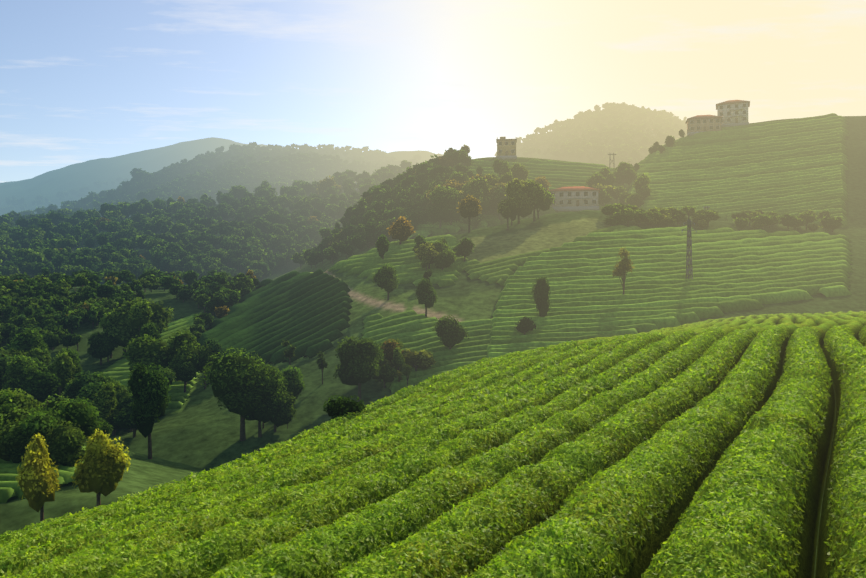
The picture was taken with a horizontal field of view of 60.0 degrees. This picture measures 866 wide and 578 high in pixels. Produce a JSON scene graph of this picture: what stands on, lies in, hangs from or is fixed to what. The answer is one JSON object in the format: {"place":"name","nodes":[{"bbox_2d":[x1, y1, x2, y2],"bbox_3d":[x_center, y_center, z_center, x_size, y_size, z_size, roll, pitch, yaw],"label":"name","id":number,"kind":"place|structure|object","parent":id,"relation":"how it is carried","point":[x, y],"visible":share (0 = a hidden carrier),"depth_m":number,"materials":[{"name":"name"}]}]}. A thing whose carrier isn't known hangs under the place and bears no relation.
{"place":"outdoors","nodes":[
{"label":"outdoors","id":0,"kind":"place"},
{"bbox_2d":[0,111,865,577],"bbox_3d":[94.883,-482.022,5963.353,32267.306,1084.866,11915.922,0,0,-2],"label":"ground","id":1,"kind":"structure","parent":0,"point":[198,431],"depth_m":142.54,"materials":[{"name":"green plant"}]},
{"bbox_2d":[0,102,844,523],"bbox_3d":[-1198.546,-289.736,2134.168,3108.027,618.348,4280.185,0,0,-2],"label":"trees","id":2,"kind":"object","parent":1,"relation":"on","point":[392,198],"depth_m":224.47,"materials":[{"name":"green plant"}]},
{"bbox_2d":[0,113,853,502],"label":"tea terraces","id":3,"kind":"object","parent":1,"relation":"on","point":[782,167],"visible":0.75,"depth_m":154.60,"materials":[{"name":"green plant"}]},
{"bbox_2d":[0,325,865,577],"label":"tea bushes","id":4,"kind":"object","parent":1,"relation":"on","point":[846,334],"visible":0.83,"depth_m":11.68,"materials":[{"name":"green plant"}]},
{"bbox_2d":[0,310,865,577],"bbox_3d":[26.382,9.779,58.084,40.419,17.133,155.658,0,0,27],"label":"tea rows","id":5,"kind":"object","parent":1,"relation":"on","point":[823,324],"visible":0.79,"depth_m":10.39,"materials":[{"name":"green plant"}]},
{"bbox_2d":[496,137,516,158],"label":"building","id":6,"kind":"structure","parent":1,"relation":"on","point":[506,148],"depth_m":335.82,"materials":[{"name":"beige stone"}]},
{"bbox_2d":[547,186,600,210],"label":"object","id":7,"kind":"structure","parent":1,"relation":"on","point":[578,198],"depth_m":255.70,"materials":[{"name":"beige paint"}]},
{"bbox_2d":[683,216,696,278],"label":"transmission tower","id":8,"kind":"structure","parent":1,"relation":"on","point":[689,241],"depth_m":144.23,"materials":[{"name":"metal"}]},
{"bbox_2d":[685,115,722,135],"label":"hilltop house","id":9,"kind":"structure","parent":1,"relation":"on","point":[700,123],"depth_m":322.35,"materials":[{"name":"beige paint"}]},
{"bbox_2d":[716,100,749,126],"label":"building","id":10,"kind":"structure","parent":1,"relation":"on","point":[733,112],"depth_m":327.54,"materials":[{"name":"beige stone"}]},
{"bbox_2d":[0,0,865,182],"label":"sky","id":11,"kind":"structure","parent":0,"point":[81,81],"materials":[{"name":"blue"}]}
]}

